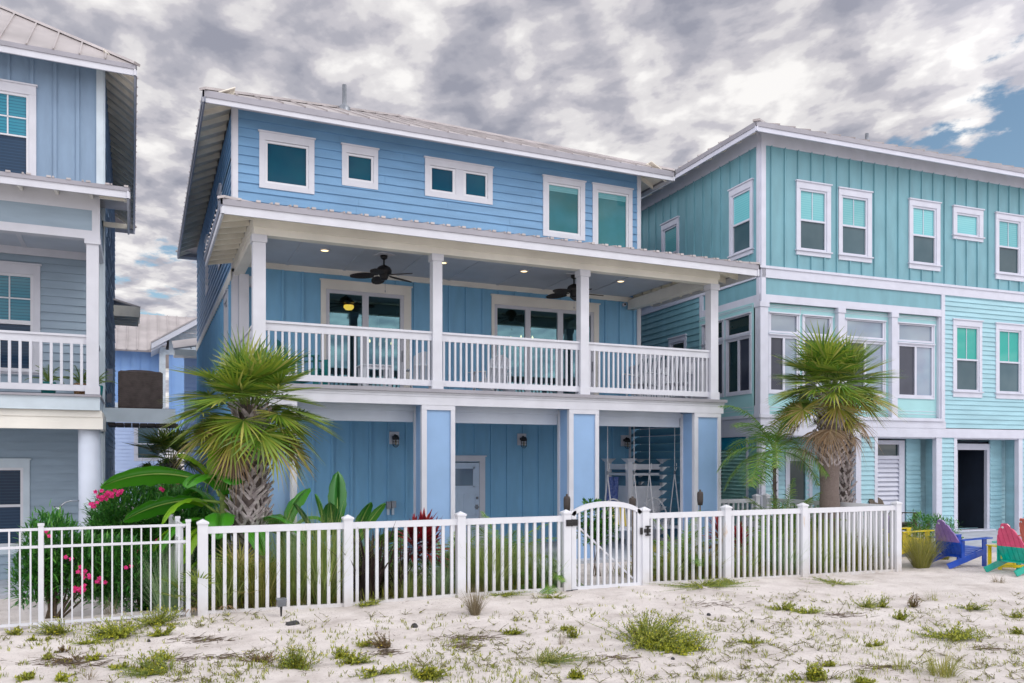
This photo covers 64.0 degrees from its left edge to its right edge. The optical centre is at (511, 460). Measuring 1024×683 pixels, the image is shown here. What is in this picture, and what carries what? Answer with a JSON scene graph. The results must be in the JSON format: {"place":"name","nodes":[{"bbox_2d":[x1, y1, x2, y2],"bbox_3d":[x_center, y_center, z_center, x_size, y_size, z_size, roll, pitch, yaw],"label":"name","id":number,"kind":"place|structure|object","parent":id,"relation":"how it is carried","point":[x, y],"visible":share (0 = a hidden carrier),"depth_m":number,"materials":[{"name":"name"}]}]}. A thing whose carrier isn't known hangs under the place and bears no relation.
{"place":"outdoors","nodes":[
{"label":"outdoors","id":0,"kind":"place"},
{"bbox_2d":[172,338,196,510],"bbox_3d":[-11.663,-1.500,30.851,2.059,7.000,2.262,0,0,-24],"label":"cream soffit house","id":1,"kind":"structure","parent":0,"point":[190,360],"depth_m":30.70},
{"bbox_2d":[0,464,1023,682],"bbox_3d":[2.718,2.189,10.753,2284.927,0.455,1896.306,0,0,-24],"label":"sand","id":2,"kind":"structure","parent":0,"point":[941,580],"depth_m":9.58,"materials":[{"name":"sand"}]},
{"bbox_2d":[27,616,78,635],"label":"beach weed","id":3,"kind":"object","parent":2,"relation":"on","point":[48,629],"visible":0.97,"depth_m":9.52,"materials":[{"name":"green plant"}]},
{"bbox_2d":[2,500,162,618],"bbox_3d":[-5.850,1.351,11.311,2.065,1.709,1.188,0,0,-24],"label":"oleander","id":4,"kind":"object","parent":2,"relation":"on","point":[55,519],"visible":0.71,"depth_m":11.15,"materials":[{"name":"green plant"}]},
{"bbox_2d":[0,5,177,598],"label":"grey beach house","id":5,"kind":"structure","parent":2,"relation":"on","point":[68,132],"depth_m":16.16,"materials":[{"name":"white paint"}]},
{"bbox_2d":[0,458,30,554],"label":"window","id":6,"kind":"structure","parent":5,"relation":"in","point":[14,472],"depth_m":16.06,"materials":[{"name":"white plastic"}]},
{"bbox_2d":[0,79,37,175],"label":"window","id":7,"kind":"structure","parent":5,"relation":"in","point":[17,99],"depth_m":16.09,"materials":[{"name":"white paint"}]},
{"bbox_2d":[0,261,41,374],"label":"window","id":8,"kind":"structure","parent":5,"relation":"in","point":[19,281],"depth_m":16.10,"materials":[{"name":"white paint"}]},
{"bbox_2d":[118,370,162,408],"bbox_3d":[-7.973,-1.515,17.587,0.860,0.830,0.860,0,0,-25],"label":"air conditioner","id":9,"kind":"object","parent":5,"relation":"on","point":[140,388],"visible":0.96,"depth_m":17.20,"materials":[{"name":"metal"}]},
{"bbox_2d":[0,514,190,629],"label":"aluminium fence","id":10,"kind":"object","parent":2,"relation":"on","point":[178,541],"visible":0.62,"depth_m":10.11,"materials":[{"name":"white metal"}]},
{"bbox_2d":[73,613,149,641],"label":"beach weed","id":11,"kind":"object","parent":2,"relation":"on","point":[112,631],"visible":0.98,"depth_m":9.32,"materials":[{"name":"green plant"}]},
{"bbox_2d":[101,647,180,677],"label":"beach weed","id":12,"kind":"object","parent":2,"relation":"on","point":[154,669],"visible":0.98,"depth_m":7.71,"materials":[{"name":"green plant"}]},
{"bbox_2d":[78,466,232,611],"bbox_3d":[-5.599,1.294,12.818,2.532,2.438,1.576,0,0,-24],"label":"oleander","id":13,"kind":"object","parent":2,"relation":"on","point":[110,511],"visible":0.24,"depth_m":12.50,"materials":[{"name":"green plant"}]},
{"bbox_2d":[115,314,196,502],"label":"periwinkle house","id":14,"kind":"structure","parent":2,"relation":"on","point":[146,344],"depth_m":38.01,"materials":[{"name":"wood"}]},
{"bbox_2d":[134,426,158,460],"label":"window","id":15,"kind":"structure","parent":14,"relation":"in","point":[137,450],"depth_m":38.29,"materials":[{"name":"white paint"}]},
{"bbox_2d":[124,604,190,625],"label":"beach weed","id":16,"kind":"object","parent":2,"relation":"on","point":[160,619],"visible":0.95,"depth_m":10.07,"materials":[{"name":"green plant"}]},
{"bbox_2d":[126,421,204,519],"bbox_3d":[-9.211,0.626,22.168,2.553,3.764,2.697,0,0,29],"label":"sabal palm","id":17,"kind":"object","parent":2,"relation":"on","point":[162,441],"visible":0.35,"depth_m":21.85,"materials":[{"name":"green plant"}]},
{"bbox_2d":[123,539,216,610],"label":"grass clump","id":18,"kind":"object","parent":2,"relation":"on","point":[164,589],"visible":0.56,"depth_m":10.95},
{"bbox_2d":[152,554,254,615],"bbox_3d":[-4.094,1.603,10.966,1.386,0.774,1.189,0,0,-24],"label":"saw palmetto","id":19,"kind":"object","parent":2,"relation":"on","point":[194,579],"visible":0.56,"depth_m":10.77,"materials":[{"name":"green plant"}]},
{"bbox_2d":[100,441,312,581],"bbox_3d":[-4.433,0.822,12.145,2.924,2.609,1.550,0,0,5],"label":"banana plant","id":20,"kind":"object","parent":2,"relation":"on","point":[167,506],"visible":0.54,"depth_m":11.96,"materials":[{"name":"green plant"}]},
{"bbox_2d":[183,551,271,609],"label":"grass clump","id":21,"kind":"object","parent":2,"relation":"on","point":[219,593],"visible":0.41,"depth_m":10.86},
{"bbox_2d":[185,538,273,607],"bbox_3d":[-3.825,1.552,11.318,1.353,0.932,1.608,0,0,-24],"label":"saw palmetto","id":22,"kind":"object","parent":2,"relation":"on","point":[229,563],"visible":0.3,"depth_m":11.29,"materials":[{"name":"green plant"}]},
{"bbox_2d":[157,327,344,586],"bbox_3d":[-3.844,0.114,12.222,2.698,4.218,2.665,0,0,-24],"label":"sabal palm","id":23,"kind":"object","parent":2,"relation":"on","point":[254,437],"visible":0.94,"depth_m":11.88,"materials":[{"name":"green plant"}]},
{"bbox_2d":[219,546,314,607],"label":"grass clump","id":24,"kind":"object","parent":2,"relation":"on","point":[261,597],"visible":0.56,"depth_m":11.02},
{"bbox_2d":[222,511,333,597],"bbox_3d":[-3.249,1.328,11.950,2.187,1.429,2.219,0,0,-24],"label":"grass clump","id":25,"kind":"object","parent":2,"relation":"on","point":[281,556],"visible":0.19,"depth_m":11.65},
{"bbox_2d":[249,544,341,605],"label":"grass clump","id":26,"kind":"object","parent":2,"relation":"on","point":[293,591],"visible":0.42,"depth_m":11.31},
{"bbox_2d":[272,488,325,558],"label":"banana plant","id":27,"kind":"object","parent":2,"relation":"on","point":[300,498],"visible":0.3,"depth_m":13.72,"materials":[{"name":"green plant"}]},
{"bbox_2d":[271,644,328,670],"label":"beach weed","id":28,"kind":"object","parent":2,"relation":"on","point":[295,661],"visible":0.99,"depth_m":7.89,"materials":[{"name":"green plant"}]},
{"bbox_2d":[254,535,364,603],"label":"grass clump","id":29,"kind":"object","parent":2,"relation":"on","point":[333,589],"visible":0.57,"depth_m":11.35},
{"bbox_2d":[250,501,379,589],"bbox_3d":[-2.795,1.278,12.003,2.502,1.532,2.449,0,0,20],"label":"grass clump","id":30,"kind":"object","parent":2,"relation":"on","point":[323,541],"visible":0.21,"depth_m":11.71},
{"bbox_2d":[273,471,403,556],"bbox_3d":[-2.719,1.054,12.855,2.165,1.785,1.155,0,0,0],"label":"bird of paradise","id":31,"kind":"object","parent":2,"relation":"on","point":[337,494],"visible":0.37,"depth_m":12.97,"materials":[{"name":"green plant"}]},
{"bbox_2d":[335,648,380,666],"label":"beach weed","id":32,"kind":"object","parent":2,"relation":"on","point":[351,659],"visible":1,"depth_m":7.99,"materials":[{"name":"green plant"}]},
{"bbox_2d":[301,514,431,599],"bbox_3d":[-2.015,1.366,12.118,2.144,1.314,2.058,0,0,-5],"label":"flax plant","id":33,"kind":"object","parent":2,"relation":"on","point":[371,574],"visible":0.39,"depth_m":11.85,"materials":[{"name":"purple plant"}]},
{"bbox_2d":[347,660,410,678],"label":"beach weed","id":34,"kind":"object","parent":2,"relation":"on","point":[374,672],"visible":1,"depth_m":7.59,"materials":[{"name":"green plant"}]},
{"bbox_2d":[374,558,437,597],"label":"grass clump","id":35,"kind":"object","parent":2,"relation":"on","point":[409,583],"visible":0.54,"depth_m":11.96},
{"bbox_2d":[392,509,449,591],"bbox_3d":[-1.384,1.381,12.593,1.059,1.347,0.871,0,0,-24],"label":"cordyline","id":36,"kind":"object","parent":2,"relation":"on","point":[420,534],"visible":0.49,"depth_m":12.54,"materials":[{"name":"red plant"}]},
{"bbox_2d":[411,662,457,681],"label":"beach weed","id":37,"kind":"object","parent":2,"relation":"on","point":[428,673],"visible":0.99,"depth_m":7.44,"materials":[{"name":"green plant"}]},
{"bbox_2d":[417,553,458,594],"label":"grass clump","id":38,"kind":"object","parent":2,"relation":"on","point":[438,577],"visible":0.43,"depth_m":12.15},
{"bbox_2d":[175,84,759,571],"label":"blue beach house","id":39,"kind":"structure","parent":2,"relation":"on","point":[281,192],"depth_m":17.97,"materials":[{"name":"paint"}]},
{"bbox_2d":[258,129,315,194],"bbox_3d":[-4.819,-6.385,17.555,1.200,1.210,0.120,0,0,-24],"label":"window","id":40,"kind":"structure","parent":39,"relation":"in","point":[283,166],"depth_m":17.56,"materials":[{"name":"white paint"}]},
{"bbox_2d":[277,339,330,384],"bbox_3d":[-4.049,-1.811,15.372,1.357,0.948,0.860,0,0,4],"label":"rocking adirondack","id":41,"kind":"object","parent":39,"relation":"on","point":[318,368],"visible":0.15,"depth_m":15.43,"materials":[{"name":"teal paint"}]},
{"bbox_2d":[341,142,379,189],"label":"window","id":42,"kind":"structure","parent":39,"relation":"in","point":[361,170],"depth_m":18.20,"materials":[{"name":"white paint"}]},
{"bbox_2d":[319,278,412,387],"bbox_3d":[-3.236,-2.655,18.265,2.090,2.630,0.120,0,0,-24],"label":"sliding door","id":43,"kind":"structure","parent":39,"relation":"in","point":[366,290],"depth_m":18.25,"materials":[{"name":"beige paint"}]},
{"bbox_2d":[350,252,412,291],"bbox_3d":[-2.570,-3.820,16.732,1.252,0.760,1.316,0,0,-44],"label":"ceiling fan","id":44,"kind":"object","parent":39,"relation":"hanging from","point":[384,271],"visible":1,"depth_m":16.62,"materials":[{"name":"black metal"}]},
{"bbox_2d":[424,156,493,204],"bbox_3d":[-1.237,-6.540,19.161,1.730,0.900,0.120,0,0,-24],"label":"window","id":45,"kind":"structure","parent":39,"relation":"in","point":[450,180],"depth_m":19.13,"materials":[{"name":"white paint"}]},
{"bbox_2d":[455,463,478,543],"bbox_3d":[-1.186,1.000,19.168,0.920,1.920,0.109,0,0,-24],"label":"door","id":46,"kind":"structure","parent":39,"relation":"in","point":[466,474],"depth_m":19.26,"materials":[{"name":"wood"}]},
{"bbox_2d":[468,355,515,391],"bbox_3d":[-0.375,-1.746,16.878,0.740,0.813,0.912,0,0,-29],"label":"adirondack chair","id":47,"kind":"object","parent":39,"relation":"on","point":[496,371],"visible":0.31,"depth_m":16.72,"materials":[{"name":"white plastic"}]},
{"bbox_2d":[490,294,600,394],"bbox_3d":[0.848,-2.655,20.096,2.980,2.630,0.120,0,0,-24],"label":"sliding door","id":48,"kind":"structure","parent":39,"relation":"in","point":[528,304],"depth_m":20.03,"materials":[{"name":"beige paint"}]},
{"bbox_2d":[542,174,586,240],"bbox_3d":[1.286,-6.255,20.292,1.220,1.490,0.120,0,0,-24],"label":"window","id":49,"kind":"structure","parent":39,"relation":"in","point":[563,204],"depth_m":20.31,"materials":[{"name":"white paint"}]},
{"bbox_2d":[546,273,603,300],"bbox_3d":[1.405,-3.820,18.521,1.316,0.760,1.252,0,0,9],"label":"ceiling fan","id":50,"kind":"object","parent":39,"relation":"hanging from","point":[561,293],"visible":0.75,"depth_m":18.40,"materials":[{"name":"black metal"}]},
{"bbox_2d":[591,182,633,246],"bbox_3d":[2.554,-6.100,20.861,1.220,1.800,0.120,0,0,-24],"label":"window","id":51,"kind":"structure","parent":39,"relation":"in","point":[612,208],"depth_m":20.88,"materials":[{"name":"white paint"}]},
{"bbox_2d":[602,426,637,530],"bbox_3d":[2.495,0.240,18.708,0.829,2.640,0.620,0,0,-24],"label":"hanging swing","id":52,"kind":"object","parent":39,"relation":"hanging from","point":[619,515],"visible":0.48,"depth_m":18.76,"materials":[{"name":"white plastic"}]},
{"bbox_2d":[643,427,679,528],"bbox_3d":[3.517,0.240,19.165,0.829,2.640,0.617,0,0,-24],"label":"hanging swing","id":53,"kind":"object","parent":39,"relation":"hanging from","point":[654,508],"visible":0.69,"depth_m":19.20,"materials":[{"name":"white plastic"}]},
{"bbox_2d":[453,583,489,615],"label":"grass tuft","id":54,"kind":"object","parent":2,"relation":"on","point":[474,608],"visible":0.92,"depth_m":10.63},
{"bbox_2d":[435,524,534,590],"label":"grass clump","id":55,"kind":"object","parent":2,"relation":"on","point":[472,578],"visible":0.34,"depth_m":12.48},
{"bbox_2d":[454,534,533,591],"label":"grass clump","id":56,"kind":"object","parent":2,"relation":"on","point":[498,571],"visible":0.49,"depth_m":12.41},
{"bbox_2d":[438,511,561,589],"bbox_3d":[-0.159,1.575,13.380,2.053,1.478,1.969,0,0,-24],"label":"clump","id":57,"kind":"object","parent":2,"relation":"on","point":[497,532],"visible":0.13,"depth_m":13.16,"materials":[{"name":"green plant"}]},
{"bbox_2d":[0,586,1023,682],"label":"sprouts","id":58,"kind":"object","parent":2,"relation":"on","point":[466,665],"visible":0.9,"depth_m":8.54,"materials":[{"name":"green plant"}]},
{"bbox_2d":[0,588,1023,682],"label":"twig litter","id":59,"kind":"object","parent":2,"relation":"on","point":[386,651],"visible":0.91,"depth_m":8.54,"materials":[{"name":"wood"}]},
{"bbox_2d":[481,528,556,588],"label":"grass clump","id":60,"kind":"object","parent":2,"relation":"on","point":[522,558],"visible":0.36,"depth_m":12.82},
{"bbox_2d":[185,559,878,612],"bbox_3d":[1.226,1.965,13.852,12.640,0.402,1.627,0,0,-24],"label":"yard ground cover","id":61,"kind":"object","parent":2,"relation":"on","point":[471,590],"visible":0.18,"depth_m":12.35,"materials":[{"name":"green plant"}]},
{"bbox_2d":[196,493,902,615],"bbox_3d":[0.946,1.518,14.780,12.598,1.563,3.748,0,0,-24],"label":"picket fence","id":62,"kind":"object","parent":2,"relation":"on","point":[860,515],"visible":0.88,"depth_m":12.60,"materials":[{"name":"white plastic"}]},
{"bbox_2d":[566,501,650,590],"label":"arched gate","id":63,"kind":"structure","parent":62,"relation":"attached to","point":[574,523],"depth_m":13.04,"materials":[{"name":"white plastic"}]},
{"bbox_2d":[521,542,577,587],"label":"grass clump","id":64,"kind":"object","parent":2,"relation":"on","point":[539,570],"visible":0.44,"depth_m":12.82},
{"bbox_2d":[524,644,592,668],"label":"beach weed","id":65,"kind":"object","parent":2,"relation":"on","point":[550,658],"visible":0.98,"depth_m":8.11,"materials":[{"name":"green plant"}]},
{"bbox_2d":[576,497,619,576],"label":"citrus shrub","id":66,"kind":"object","parent":2,"relation":"on","point":[600,524],"visible":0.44,"depth_m":14.38,"materials":[{"name":"green plant"}]},
{"bbox_2d":[588,608,725,656],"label":"beach weed","id":67,"kind":"object","parent":2,"relation":"on","point":[646,631],"visible":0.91,"depth_m":8.95,"materials":[{"name":"green plant"}]},
{"bbox_2d":[630,637,715,655],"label":"beach weed","id":68,"kind":"object","parent":2,"relation":"on","point":[667,649],"visible":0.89,"depth_m":8.57,"materials":[{"name":"green plant"}]},
{"bbox_2d":[630,510,722,578],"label":"clump","id":69,"kind":"object","parent":2,"relation":"on","point":[689,545],"visible":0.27,"depth_m":14.49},
{"bbox_2d":[653,540,705,580],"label":"grass clump","id":70,"kind":"object","parent":2,"relation":"on","point":[669,569],"visible":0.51,"depth_m":13.81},
{"bbox_2d":[648,576,760,592],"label":"beach weed","id":71,"kind":"object","parent":2,"relation":"on","point":[716,583],"visible":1,"depth_m":13.25,"materials":[{"name":"green plant"}]},
{"bbox_2d":[667,528,746,578],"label":"grass clump","id":72,"kind":"object","parent":2,"relation":"on","point":[709,566],"visible":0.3,"depth_m":14.24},
{"bbox_2d":[721,494,760,549],"bbox_3d":[5.181,1.534,18.981,1.362,1.532,0.148,0,0,-24],"label":"short picket fence","id":73,"kind":"object","parent":2,"relation":"on","point":[756,498],"visible":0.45,"depth_m":19.09,"materials":[{"name":"white plastic"}]},
{"bbox_2d":[717,537,779,576],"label":"grass clump","id":74,"kind":"object","parent":2,"relation":"on","point":[747,565],"visible":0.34,"depth_m":14.46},
{"bbox_2d":[734,515,795,575],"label":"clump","id":75,"kind":"object","parent":2,"relation":"on","point":[759,544],"visible":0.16,"depth_m":15.37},
{"bbox_2d":[716,399,828,555],"bbox_3d":[5.662,0.449,17.450,2.548,3.412,2.531,0,0,-24],"label":"queen palm","id":76,"kind":"object","parent":2,"relation":"on","point":[775,444],"visible":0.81,"depth_m":17.28,"materials":[{"name":"green plant"}]},
{"bbox_2d":[717,478,840,557],"bbox_3d":[5.726,1.335,16.961,2.464,1.977,2.427,0,0,45],"label":"date palm","id":77,"kind":"object","parent":2,"relation":"on","point":[807,501],"visible":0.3,"depth_m":16.92,"materials":[{"name":"green plant"}]},
{"bbox_2d":[758,532,817,574],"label":"grass clump","id":78,"kind":"object","parent":2,"relation":"on","point":[788,558],"visible":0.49,"depth_m":14.81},
{"bbox_2d":[782,662,829,682],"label":"beach weed","id":79,"kind":"object","parent":2,"relation":"on","point":[816,671],"visible":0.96,"depth_m":7.45,"materials":[{"name":"green plant"}]},
{"bbox_2d":[641,118,1023,557],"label":"aqua beach house","id":80,"kind":"structure","parent":2,"relation":"on","point":[911,259],"depth_m":21.31,"materials":[{"name":"paint"}]},
{"bbox_2d":[660,216,679,253],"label":"window","id":81,"kind":"structure","parent":80,"relation":"in","point":[670,228],"depth_m":23.37,"materials":[{"name":"white glass"}]},
{"bbox_2d":[701,339,724,398],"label":"sunroom window","id":82,"kind":"structure","parent":80,"relation":"in","point":[721,343],"depth_m":21.00,"materials":[{"name":"white glass"}]},
{"bbox_2d":[724,312,751,338],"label":"transom window","id":83,"kind":"structure","parent":80,"relation":"in","point":[740,324],"depth_m":20.31,"materials":[{"name":"black glass"}]},
{"bbox_2d":[724,333,751,396],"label":"sunroom window","id":84,"kind":"structure","parent":80,"relation":"in","point":[738,349],"depth_m":20.28,"materials":[{"name":"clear glass"}]},
{"bbox_2d":[727,178,753,260],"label":"window","id":85,"kind":"structure","parent":80,"relation":"in","point":[741,195],"depth_m":20.36,"materials":[{"name":"white glass"}]},
{"bbox_2d":[768,311,800,334],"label":"transom window","id":86,"kind":"structure","parent":80,"relation":"in","point":[778,322],"depth_m":19.99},
{"bbox_2d":[768,333,800,394],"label":"sunroom window","id":87,"kind":"structure","parent":80,"relation":"in","point":[776,341],"depth_m":19.95,"materials":[{"name":"glass"}]},
{"bbox_2d":[785,449,812,533],"bbox_3d":[7.388,0.810,21.137,0.850,2.220,0.120,0,0,-21],"label":"glass door","id":88,"kind":"structure","parent":80,"relation":"in","point":[791,471],"depth_m":21.15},
{"bbox_2d":[795,179,832,257],"bbox_3d":[7.424,-5.950,20.186,1.110,1.820,0.125,0,0,-21],"label":"window","id":89,"kind":"structure","parent":80,"relation":"in","point":[813,199],"depth_m":20.20,"materials":[{"name":"white glass"}]},
{"bbox_2d":[802,314,832,336],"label":"transom window","id":90,"kind":"structure","parent":80,"relation":"in","point":[822,320],"depth_m":20.35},
{"bbox_2d":[838,186,873,262],"bbox_3d":[8.641,-5.935,20.651,1.120,1.810,0.125,0,0,-21],"label":"window","id":91,"kind":"structure","parent":80,"relation":"in","point":[854,205],"depth_m":20.67,"materials":[{"name":"white glass"}]},
{"bbox_2d":[845,317,886,340],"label":"transom window","id":92,"kind":"structure","parent":80,"relation":"in","point":[873,329],"depth_m":20.91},
{"bbox_2d":[845,338,886,397],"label":"sunroom window","id":93,"kind":"structure","parent":80,"relation":"in","point":[880,353],"depth_m":21.04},
{"bbox_2d":[878,440,904,530],"bbox_3d":[9.922,0.685,21.751,1.220,2.470,0.090,0,0,-21],"label":"louvred door","id":94,"kind":"structure","parent":80,"relation":"in","point":[891,460],"depth_m":21.82,"materials":[{"name":"white wood"}]},
{"bbox_2d":[898,322,935,343],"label":"transom window","id":95,"kind":"structure","parent":80,"relation":"in","point":[907,331],"depth_m":21.52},
{"bbox_2d":[898,342,935,399],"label":"sunroom window","id":96,"kind":"structure","parent":80,"relation":"in","point":[917,360],"depth_m":21.50,"materials":[{"name":"glass"}]},
{"bbox_2d":[908,197,941,271],"bbox_3d":[10.813,-5.920,21.487,1.130,1.820,0.125,0,0,-21],"label":"window","id":97,"kind":"structure","parent":80,"relation":"in","point":[923,215],"depth_m":21.50,"materials":[{"name":"white glass"}]},
{"bbox_2d":[952,318,983,397],"bbox_3d":[12.235,-2.755,22.031,1.120,2.090,0.125,0,0,-21],"label":"window","id":98,"kind":"structure","parent":80,"relation":"in","point":[967,333],"depth_m":22.05,"materials":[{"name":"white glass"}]},
{"bbox_2d":[952,205,984,242],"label":"window","id":99,"kind":"structure","parent":80,"relation":"in","point":[967,222],"depth_m":22.04,"materials":[{"name":"white glass"}]},
{"bbox_2d":[957,444,995,531],"bbox_3d":[12.630,0.730,22.679,1.800,2.420,0.300,0,0,-21],"label":"door frame","id":100,"kind":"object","parent":80,"relation":"in","point":[986,447],"depth_m":23.01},
{"bbox_2d":[994,211,1023,281],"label":"window","id":101,"kind":"structure","parent":80,"relation":"in","point":[1009,228],"depth_m":22.62,"materials":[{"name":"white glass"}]},
{"bbox_2d":[995,322,1023,399],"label":"window","id":102,"kind":"structure","parent":80,"relation":"in","point":[1009,338],"depth_m":22.62,"materials":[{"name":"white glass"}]},
{"bbox_2d":[764,321,908,554],"bbox_3d":[6.550,-0.240,16.706,2.828,5.061,3.196,0,0,24],"label":"sabal palm","id":103,"kind":"object","parent":2,"relation":"on","point":[828,365],"visible":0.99,"depth_m":16.35,"materials":[{"name":"green plant"}]},
{"bbox_2d":[807,388,881,502],"bbox_3d":[7.202,0.265,17.925,1.683,4.095,1.426,0,0,-24],"label":"sabal palm","id":104,"kind":"object","parent":2,"relation":"on","point":[846,478],"visible":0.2,"depth_m":17.67,"materials":[{"name":"brown plant"}]},
{"bbox_2d":[902,525,953,567],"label":"grass clump","id":105,"kind":"object","parent":2,"relation":"on","point":[920,555],"visible":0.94,"depth_m":16.17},
{"bbox_2d":[902,509,963,543],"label":"leafy shrub","id":106,"kind":"object","parent":2,"relation":"on","point":[928,519],"visible":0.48,"depth_m":18.68,"materials":[{"name":"green plant"}]},
{"bbox_2d":[907,646,975,678],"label":"grass tuft","id":107,"kind":"object","parent":2,"relation":"on","point":[941,670],"visible":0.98,"depth_m":7.66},
{"bbox_2d":[907,620,991,641],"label":"beach weed","id":108,"kind":"object","parent":2,"relation":"on","point":[955,634],"visible":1,"depth_m":9.39,"materials":[{"name":"green plant"}]},
{"bbox_2d":[932,520,992,568],"bbox_3d":[8.866,1.638,16.427,1.060,0.941,0.860,0,0,-20],"label":"fish chair","id":109,"kind":"object","parent":2,"relation":"on","point":[961,552],"visible":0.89,"depth_m":16.28,"materials":[{"name":"paint"}]},
{"bbox_2d":[983,523,1023,575],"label":"fish chair","id":110,"kind":"object","parent":2,"relation":"on","point":[1010,544],"visible":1,"depth_m":15.33,"materials":[{"name":"multicoloured paint"}]},
{"bbox_2d":[0,0,1023,459],"label":"sky","id":111,"kind":"structure","parent":0,"point":[661,82],"materials":[{"name":"grey"}]},
{"bbox_2d":[602,458,668,543],"bbox_3d":[3.053,0.960,20.218,1.294,2.040,1.280,0,0,-24],"label":"shower stall","id":112,"kind":"object","parent":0,"point":[624,492],"visible":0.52,"depth_m":19.76,"materials":[{"name":"white plastic"}]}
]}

